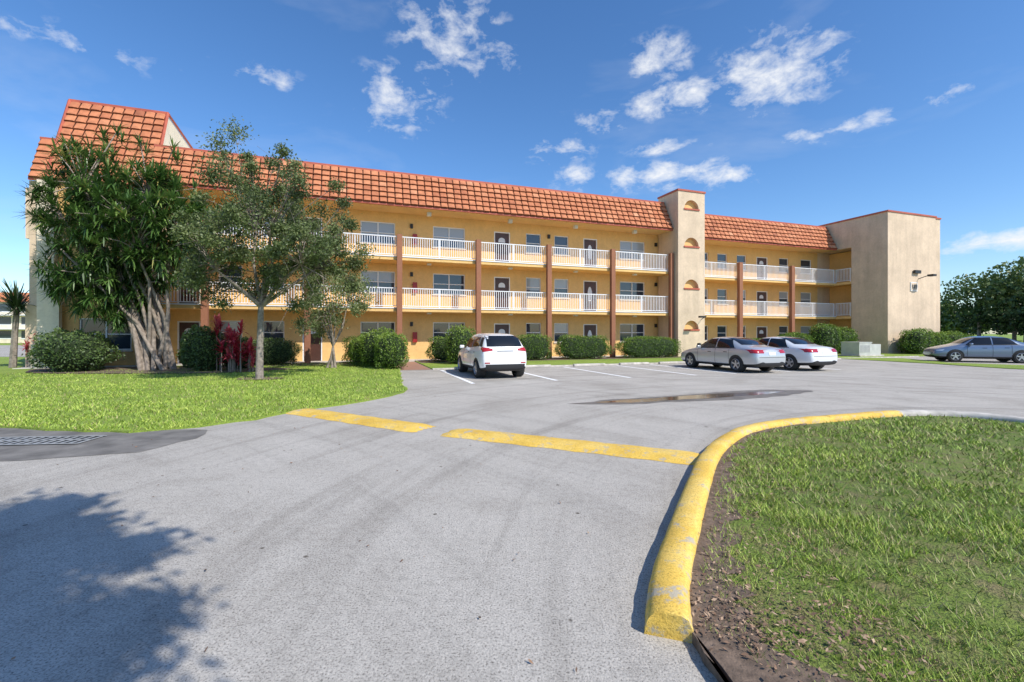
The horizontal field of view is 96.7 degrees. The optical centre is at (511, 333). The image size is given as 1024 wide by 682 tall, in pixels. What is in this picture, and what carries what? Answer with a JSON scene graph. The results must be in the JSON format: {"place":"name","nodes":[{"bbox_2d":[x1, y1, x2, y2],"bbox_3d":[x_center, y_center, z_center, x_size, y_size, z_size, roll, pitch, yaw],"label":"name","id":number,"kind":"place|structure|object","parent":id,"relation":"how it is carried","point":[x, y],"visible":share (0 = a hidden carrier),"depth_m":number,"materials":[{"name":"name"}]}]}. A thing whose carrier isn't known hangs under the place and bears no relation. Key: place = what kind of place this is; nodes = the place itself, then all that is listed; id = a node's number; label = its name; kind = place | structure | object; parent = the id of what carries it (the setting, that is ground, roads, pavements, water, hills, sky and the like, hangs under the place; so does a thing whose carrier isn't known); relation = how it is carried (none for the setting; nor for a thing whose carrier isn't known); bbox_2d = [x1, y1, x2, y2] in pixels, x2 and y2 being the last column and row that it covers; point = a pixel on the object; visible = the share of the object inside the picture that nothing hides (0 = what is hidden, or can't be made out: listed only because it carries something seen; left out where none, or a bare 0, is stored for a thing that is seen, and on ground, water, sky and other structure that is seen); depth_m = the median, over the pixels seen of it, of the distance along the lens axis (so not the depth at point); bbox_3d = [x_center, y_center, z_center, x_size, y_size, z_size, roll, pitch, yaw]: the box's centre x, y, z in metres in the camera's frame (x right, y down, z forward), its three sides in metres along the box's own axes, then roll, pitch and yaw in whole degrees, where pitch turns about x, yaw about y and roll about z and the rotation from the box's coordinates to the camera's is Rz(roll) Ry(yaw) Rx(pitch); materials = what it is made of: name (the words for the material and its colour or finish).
{"place":"outdoors","nodes":[
{"label":"outdoors","id":0,"kind":"place"},
{"bbox_2d":[0,351,24,356],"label":"distant road","id":1,"kind":"structure","parent":0,"point":[4,353],"depth_m":35.50,"materials":[{"name":"grey asphalt"}]},
{"bbox_2d":[0,292,28,342],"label":"background building","id":2,"kind":"structure","parent":0,"point":[5,328],"depth_m":73.05,"materials":[{"name":"concrete"}]},
{"bbox_2d":[0,357,407,432],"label":"lawn","id":3,"kind":"structure","parent":0,"point":[4,368],"depth_m":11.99,"materials":[{"name":"green plant"}]},
{"bbox_2d":[0,279,34,367],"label":"yucca","id":4,"kind":"object","parent":3,"relation":"on","point":[15,304],"visible":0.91,"depth_m":20.51,"materials":[{"name":"green plant"}]},
{"bbox_2d":[20,333,34,366],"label":"cordyline plant","id":5,"kind":"object","parent":3,"relation":"on","point":[26,348],"visible":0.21,"depth_m":20.55,"materials":[{"name":"red plant"}]},
{"bbox_2d":[31,179,151,367],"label":"block front","id":6,"kind":"structure","parent":3,"relation":"on","point":[50,316],"depth_m":20.52,"materials":[{"name":"beige paint"}]},
{"bbox_2d":[47,102,164,188],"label":"mansard block","id":7,"kind":"structure","parent":6,"relation":"on","point":[81,119],"depth_m":22.38,"materials":[{"name":"orange tile"}]},
{"bbox_2d":[80,203,132,351],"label":"block windows","id":8,"kind":"structure","parent":6,"relation":"attached to","point":[122,340],"depth_m":21.62,"materials":[{"name":"grey glass"}]},
{"bbox_2d":[26,366,290,372],"bbox_3d":[-15.000,1.540,19.305,11.098,0.001,3.818,0,0,0],"label":"mulch bed","id":9,"kind":"object","parent":3,"relation":"on","point":[114,370],"visible":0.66,"depth_m":18.75,"materials":[{"name":"soil"}]},
{"bbox_2d":[21,326,124,372],"bbox_3d":[-17.887,0.671,18.599,3.144,1.937,2.638,0,0,0],"label":"shrub","id":10,"kind":"object","parent":9,"relation":"on","point":[77,349],"visible":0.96,"depth_m":18.01,"materials":[{"name":"green plant"}]},
{"bbox_2d":[14,120,221,369],"bbox_3d":[-16.419,-3.838,19.442,8.390,10.979,4.917,0,0,0],"label":"dracaena tree","id":11,"kind":"object","parent":9,"relation":"on","point":[106,276],"visible":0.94,"depth_m":18.55,"materials":[{"name":"green plant"}]},
{"bbox_2d":[176,345,193,367],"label":"shrub","id":12,"kind":"object","parent":9,"relation":"on","point":[178,354],"visible":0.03,"depth_m":20.31,"materials":[{"name":"green plant"}]},
{"bbox_2d":[177,324,227,370],"bbox_3d":[-12.715,0.626,18.804,1.922,2.015,1.638,0,0,0],"label":"shrub","id":13,"kind":"object","parent":9,"relation":"on","point":[198,352],"visible":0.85,"depth_m":18.36,"materials":[{"name":"green plant"}]},
{"bbox_2d":[207,313,239,370],"bbox_3d":[-11.736,0.383,18.645,1.427,2.434,1.042,0,0,0],"label":"cordyline plant","id":14,"kind":"object","parent":9,"relation":"on","point":[218,324],"visible":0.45,"depth_m":18.55,"materials":[{"name":"red plant"}]},
{"bbox_2d":[222,335,255,368],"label":"shrub","id":15,"kind":"object","parent":9,"relation":"on","point":[244,339],"visible":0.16,"depth_m":19.58,"materials":[{"name":"green plant"}]},
{"bbox_2d":[236,336,255,371],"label":"cordyline plant","id":16,"kind":"object","parent":9,"relation":"on","point":[250,349],"visible":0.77,"depth_m":18.29,"materials":[{"name":"red plant"}]},
{"bbox_2d":[211,319,254,372],"bbox_3d":[-11.121,0.519,18.268,1.607,2.163,1.338,0,0,0],"label":"cordyline plant","id":17,"kind":"object","parent":3,"relation":"on","point":[232,354],"visible":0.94,"depth_m":18.04,"materials":[{"name":"red plant"}]},
{"bbox_2d":[237,377,281,379],"bbox_3d":[-8.600,1.540,15.528,1.541,0.001,1.005,0,0,0],"label":"mulch bed","id":18,"kind":"object","parent":3,"relation":"on","point":[264,378],"visible":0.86,"depth_m":15.44,"materials":[{"name":"soil"}]},
{"bbox_2d":[158,116,380,378],"bbox_3d":[-8.061,-2.943,15.353,6.921,9.126,5.617,0,0,0],"label":"street tree","id":19,"kind":"object","parent":3,"relation":"on","point":[293,229],"visible":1,"depth_m":14.97,"materials":[{"name":"green plant"}]},
{"bbox_2d":[254,362,350,365],"bbox_3d":[-10.183,1.560,22.738,7.800,0.001,2.050,0,0,-19],"label":"mulch bed","id":20,"kind":"object","parent":3,"relation":"on","point":[308,364],"visible":0.2,"depth_m":22.62,"materials":[{"name":"soil"}]},
{"bbox_2d":[253,336,301,365],"bbox_3d":[-11.977,0.861,22.297,3.392,1.523,1.218,0,0,-19],"label":"hedge","id":21,"kind":"object","parent":20,"relation":"on","point":[278,352],"visible":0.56,"depth_m":22.16,"materials":[{"name":"green plant"}]},
{"bbox_2d":[341,335,365,363],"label":"hedge","id":22,"kind":"object","parent":20,"relation":"on","point":[346,347],"visible":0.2,"depth_m":23.05,"materials":[{"name":"green plant"}]},
{"bbox_2d":[288,253,379,367],"bbox_3d":[-7.927,-1.189,20.471,4.341,5.618,3.513,0,0,0],"label":"tree","id":23,"kind":"object","parent":3,"relation":"on","point":[334,318],"visible":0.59,"depth_m":20.52,"materials":[{"name":"green plant"}]},
{"bbox_2d":[347,336,374,366],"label":"shrub","id":24,"kind":"object","parent":3,"relation":"on","point":[353,352],"visible":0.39,"depth_m":21.31,"materials":[{"name":"green plant"}]},
{"bbox_2d":[356,326,395,366],"bbox_3d":[-6.255,0.651,21.270,2.098,1.950,2.116,0,0,0],"label":"shrub","id":25,"kind":"object","parent":3,"relation":"on","point":[367,345],"visible":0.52,"depth_m":20.70,"materials":[{"name":"green plant"}]},
{"bbox_2d":[373,332,409,369],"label":"shrub","id":26,"kind":"object","parent":3,"relation":"on","point":[390,352],"visible":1,"depth_m":19.57,"materials":[{"name":"green plant"}]},
{"bbox_2d":[12,355,632,368],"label":"walkway","id":27,"kind":"structure","parent":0,"point":[410,360],"depth_m":24.69,"materials":[{"name":"concrete"}]},
{"bbox_2d":[168,195,657,362],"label":"front walls","id":28,"kind":"structure","parent":27,"relation":"on","point":[481,230],"depth_m":27.90,"materials":[{"name":"yellow paint"}]},
{"bbox_2d":[177,209,656,362],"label":"windows and doors","id":29,"kind":"structure","parent":28,"relation":"attached to","point":[274,329],"depth_m":27.99,"materials":[{"name":"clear glass"}]},
{"bbox_2d":[397,362,429,369],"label":"brick path","id":30,"kind":"structure","parent":0,"point":[412,366],"depth_m":21.10,"materials":[{"name":"brick"}]},
{"bbox_2d":[0,334,1022,344],"bbox_3d":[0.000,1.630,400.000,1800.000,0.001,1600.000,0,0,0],"label":"ground","id":31,"kind":"structure","parent":0,"point":[1019,338],"depth_m":219.20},
{"bbox_2d":[705,240,835,339],"bbox_3d":[18.318,-3.575,40.897,15.800,10.350,10.900,0,0,-19],"label":"facade","id":32,"kind":"object","parent":31,"relation":"on","point":[735,287],"visible":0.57,"depth_m":37.37,"materials":[{"name":"paint"}]},
{"bbox_2d":[705,253,810,341],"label":"windows","id":33,"kind":"structure","parent":32,"relation":"attached to","point":[761,296],"depth_m":38.12,"materials":[{"name":"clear glass"}]},
{"bbox_2d":[705,261,850,316],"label":"railings","id":34,"kind":"object","parent":32,"relation":"on","point":[825,278],"visible":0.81,"depth_m":36.69,"materials":[{"name":"metal"}]},
{"bbox_2d":[940,300,1022,335],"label":"background trees","id":35,"kind":"object","parent":31,"relation":"on","point":[950,325],"visible":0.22,"depth_m":88.79,"materials":[{"name":"green plant"}]},
{"bbox_2d":[940,256,1023,341],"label":"background trees","id":36,"kind":"object","parent":31,"relation":"on","point":[1005,295],"visible":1,"depth_m":59.36,"materials":[{"name":"green plant"}]},
{"bbox_2d":[0,345,1023,681],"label":"asphalt road","id":37,"kind":"structure","parent":0,"point":[542,559],"depth_m":3.65,"materials":[{"name":"grey asphalt"}]},
{"bbox_2d":[0,428,206,460],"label":"pavement patch","id":38,"kind":"object","parent":37,"relation":"on","point":[113,443],"visible":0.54,"depth_m":6.58,"materials":[{"name":"grey asphalt"}]},
{"bbox_2d":[0,435,106,445],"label":"storm drain","id":39,"kind":"object","parent":38,"relation":"on","point":[41,440],"visible":1,"depth_m":6.74,"materials":[{"name":"black metal"}]},
{"bbox_2d":[11,427,687,671],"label":"leaf litter","id":40,"kind":"object","parent":37,"relation":"on","point":[530,661],"visible":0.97,"depth_m":3.18,"materials":[{"name":"brown plant"}]},
{"bbox_2d":[286,408,436,431],"bbox_3d":[-2.950,1.567,8.453,3.574,0.060,0.640,0,0,31],"label":"speed bump","id":41,"kind":"object","parent":37,"relation":"on","point":[392,424],"visible":1,"depth_m":8.11,"materials":[{"name":"yellow paint"}]},
{"bbox_2d":[147,187,673,362],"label":"slabs and columns","id":42,"kind":"structure","parent":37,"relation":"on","point":[478,264],"depth_m":27.20,"materials":[{"name":"paint"}]},
{"bbox_2d":[154,220,667,311],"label":"balcony railings","id":43,"kind":"object","parent":42,"relation":"on","point":[513,292],"visible":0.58,"depth_m":27.27,"materials":[{"name":"metal"}]},
{"bbox_2d":[25,99,826,366],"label":"block and copings","id":44,"kind":"structure","parent":37,"relation":"on","point":[169,129],"depth_m":22.59,"materials":[{"name":"beige paint"}]},
{"bbox_2d":[28,139,54,179],"bbox_3d":[-21.556,-7.985,20.873,0.600,2.170,1.021,0,0,-19],"label":"mansard end","id":45,"kind":"object","parent":44,"relation":"attached to","point":[37,162],"visible":0.8,"depth_m":20.80,"materials":[{"name":"orange tile"}]},
{"bbox_2d":[148,146,672,230],"bbox_3d":[-3.187,-8.036,26.542,29.720,2.072,1.055,0,0,-19],"label":"mansard","id":46,"kind":"object","parent":44,"relation":"attached to","point":[387,188],"visible":0.82,"depth_m":26.33,"materials":[{"name":"tile"}]},
{"bbox_2d":[705,215,837,250],"bbox_3d":[19.924,-8.036,36.263,15.670,2.072,1.074,0,0,-19],"label":"mansard","id":47,"kind":"object","parent":44,"relation":"on","point":[746,231],"visible":0.84,"depth_m":36.33,"materials":[{"name":"tile"}]},
{"bbox_2d":[458,333,526,377],"bbox_3d":[-0.923,0.796,17.834,2.020,1.608,4.281,0,0,-19],"label":"parked suv","id":48,"kind":"object","parent":37,"relation":"on","point":[480,354],"visible":1,"depth_m":16.00,"materials":[{"name":"white paint"}]},
{"bbox_2d":[525,364,550,367],"bbox_3d":[1.017,1.540,21.159,1.700,0.120,0.170,0,0,-19],"label":"wheel stop","id":49,"kind":"object","parent":37,"relation":"on","point":[535,366],"visible":0.55,"depth_m":21.12,"materials":[{"name":"concrete"}]},
{"bbox_2d":[441,428,699,464],"bbox_3d":[0.713,1.567,6.537,3.908,0.060,0.647,0,0,25],"label":"speed bump","id":50,"kind":"object","parent":37,"relation":"on","point":[655,454],"visible":0.96,"depth_m":6.28,"materials":[{"name":"yellow paint"}]},
{"bbox_2d":[573,363,604,366],"bbox_3d":[3.754,1.540,22.117,1.700,0.120,0.170,0,0,-19],"label":"wheel stop","id":51,"kind":"object","parent":37,"relation":"on","point":[593,364],"visible":0.98,"depth_m":22.08,"materials":[{"name":"concrete"}]},
{"bbox_2d":[619,362,648,364],"bbox_3d":[6.161,1.540,22.959,1.700,0.120,0.170,0,0,-19],"label":"wheel stop","id":52,"kind":"object","parent":37,"relation":"on","point":[638,363],"visible":0.99,"depth_m":22.92,"materials":[{"name":"concrete"}]},
{"bbox_2d":[440,363,839,383],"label":"parking lines","id":53,"kind":"object","parent":37,"relation":"on","point":[593,371],"visible":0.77,"depth_m":17.99,"materials":[{"name":"white paint"}]},
{"bbox_2d":[658,361,685,363],"bbox_3d":[8.379,1.540,23.736,1.700,0.120,0.170,0,0,-19],"label":"wheel stop","id":54,"kind":"object","parent":37,"relation":"on","point":[676,362],"visible":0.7,"depth_m":23.70,"materials":[{"name":"concrete"}]},
{"bbox_2d":[432,356,918,369],"bbox_3d":[11.960,1.570,25.312,32.700,0.060,0.120,0,0,-19],"label":"lawn edging","id":55,"kind":"object","parent":37,"relation":"on","point":[657,362],"visible":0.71,"depth_m":23.57,"materials":[{"name":"concrete"}]},
{"bbox_2d":[570,389,812,403],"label":"damp asphalt","id":56,"kind":"structure","parent":37,"relation":"on","point":[788,392],"depth_m":11.28,"materials":[{"name":"grey asphalt"}]},
{"bbox_2d":[603,391,785,402],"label":"puddle","id":57,"kind":"object","parent":56,"relation":"on","point":[718,395],"visible":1,"depth_m":11.25,"materials":[{"name":"brown liquid"}]},
{"bbox_2d":[681,337,785,371],"bbox_3d":[9.567,0.878,20.192,2.060,1.443,4.601,0,0,-19],"label":"parked sedan","id":58,"kind":"object","parent":37,"relation":"on","point":[738,354],"visible":1,"depth_m":18.91,"materials":[{"name":"grey paint"}]},
{"bbox_2d":[757,337,837,369],"bbox_3d":[12.351,0.878,21.167,2.060,1.443,4.601,0,0,-19],"label":"parked sedan","id":59,"kind":"object","parent":37,"relation":"on","point":[802,352],"visible":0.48,"depth_m":19.36,"materials":[{"name":"white paint"}]},
{"bbox_2d":[644,410,1023,642],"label":"kerb","id":60,"kind":"structure","parent":37,"relation":"on","point":[668,612],"depth_m":3.40,"materials":[{"name":"yellow paint"}]},
{"bbox_2d":[817,210,940,353],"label":"end wing","id":61,"kind":"structure","parent":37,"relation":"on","point":[883,255],"depth_m":36.18,"materials":[{"name":"beige paint"}]},
{"bbox_2d":[910,270,936,290],"bbox_3d":[31.998,-4.125,35.412,1.200,1.650,1.107,0,0,-19],"label":"wall-mounted light fixture","id":62,"kind":"object","parent":61,"relation":"attached to","point":[913,286],"visible":1,"depth_m":35.76,"materials":[{"name":"white metal"}]},
{"bbox_2d":[923,336,1023,362],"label":"parked sedan","id":63,"kind":"object","parent":37,"relation":"on","point":[1002,349],"visible":1,"depth_m":24.69,"materials":[{"name":"blue paint"}]},
{"bbox_2d":[0,0,1023,333],"label":"sky","id":64,"kind":"structure","parent":0,"point":[807,112],"materials":[{"name":"blue"}]},
{"bbox_2d":[415,353,923,368],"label":"lawn","id":65,"kind":"structure","parent":0,"point":[537,362],"depth_m":25.09,"materials":[{"name":"green plant"}]},
{"bbox_2d":[444,325,477,363],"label":"shrub","id":66,"kind":"object","parent":65,"relation":"on","point":[457,337],"visible":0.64,"depth_m":22.79,"materials":[{"name":"green plant"}]},
{"bbox_2d":[418,356,677,362],"bbox_3d":[3.045,1.560,27.473,17.100,0.001,1.850,0,0,-19],"label":"mulch bed","id":67,"kind":"object","parent":65,"relation":"on","point":[562,359],"visible":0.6,"depth_m":27.97,"materials":[{"name":"soil"}]},
{"bbox_2d":[425,335,454,361],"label":"hedge","id":68,"kind":"object","parent":67,"relation":"on","point":[437,346],"visible":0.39,"depth_m":24.67,"materials":[{"name":"green plant"}]},
{"bbox_2d":[517,333,552,359],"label":"hedge","id":69,"kind":"object","parent":67,"relation":"on","point":[537,346],"visible":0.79,"depth_m":26.28,"materials":[{"name":"green plant"}]},
{"bbox_2d":[551,334,613,358],"bbox_3d":[4.357,0.824,27.715,4.242,1.597,1.243,0,0,-19],"label":"hedge","id":70,"kind":"object","parent":67,"relation":"on","point":[578,346],"visible":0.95,"depth_m":27.30,"materials":[{"name":"green plant"}]},
{"bbox_2d":[614,335,682,357],"bbox_3d":[8.752,0.865,29.218,5.386,1.516,1.228,0,0,-19],"label":"hedge","id":71,"kind":"object","parent":67,"relation":"on","point":[643,347],"visible":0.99,"depth_m":28.86,"materials":[{"name":"green plant"}]},
{"bbox_2d":[657,188,706,355],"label":"stair tower","id":72,"kind":"structure","parent":65,"relation":"on","point":[683,241],"depth_m":31.06,"materials":[{"name":"beige paint"}]},
{"bbox_2d":[776,331,814,341],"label":"shrub","id":73,"kind":"object","parent":65,"relation":"on","point":[798,335],"visible":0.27,"depth_m":32.91,"materials":[{"name":"green plant"}]},
{"bbox_2d":[808,321,844,352],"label":"shrub","id":74,"kind":"object","parent":65,"relation":"on","point":[827,335],"visible":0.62,"depth_m":33.29,"materials":[{"name":"green plant"}]},
{"bbox_2d":[837,326,860,353],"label":"shrub","id":75,"kind":"object","parent":65,"relation":"on","point":[848,335],"visible":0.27,"depth_m":34.55,"materials":[{"name":"green plant"}]},
{"bbox_2d":[839,342,883,356],"bbox_3d":[24.012,1.100,31.289,2.400,1.000,1.400,0,0,-19],"label":"utility box","id":76,"kind":"object","parent":65,"relation":"on","point":[861,349],"visible":0.98,"depth_m":30.75,"materials":[{"name":"metal"}]},
{"bbox_2d":[896,327,937,353],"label":"shrub","id":77,"kind":"object","parent":65,"relation":"on","point":[916,341],"visible":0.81,"depth_m":33.82,"materials":[{"name":"green plant"}]},
{"bbox_2d":[931,331,952,345],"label":"shrub","id":78,"kind":"object","parent":65,"relation":"on","point":[940,338],"visible":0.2,"depth_m":34.50,"materials":[{"name":"green plant"}]},
{"bbox_2d":[939,331,967,342],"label":"shrub","id":79,"kind":"object","parent":65,"relation":"on","point":[956,335],"visible":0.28,"depth_m":35.22,"materials":[{"name":"green plant"}]},
{"bbox_2d":[697,413,1023,681],"bbox_3d":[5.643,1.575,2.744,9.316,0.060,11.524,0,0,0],"label":"island lawn","id":80,"kind":"structure","parent":0,"point":[994,591],"depth_m":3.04,"materials":[{"name":"green plant"}]},
{"bbox_2d":[690,423,848,681],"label":"mulch bed","id":81,"kind":"object","parent":80,"relation":"on","point":[729,665],"visible":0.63,"depth_m":2.46,"materials":[{"name":"soil"}]},
{"bbox_2d":[690,424,1007,681],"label":"leaf litter","id":82,"kind":"object","parent":80,"relation":"on","point":[803,629],"visible":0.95,"depth_m":2.42,"materials":[{"name":"brown plant"}]},
{"bbox_2d":[841,358,1023,369],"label":"lawn","id":83,"kind":"structure","parent":0,"point":[1004,366],"depth_m":23.54,"materials":[{"name":"green plant"}]}
]}

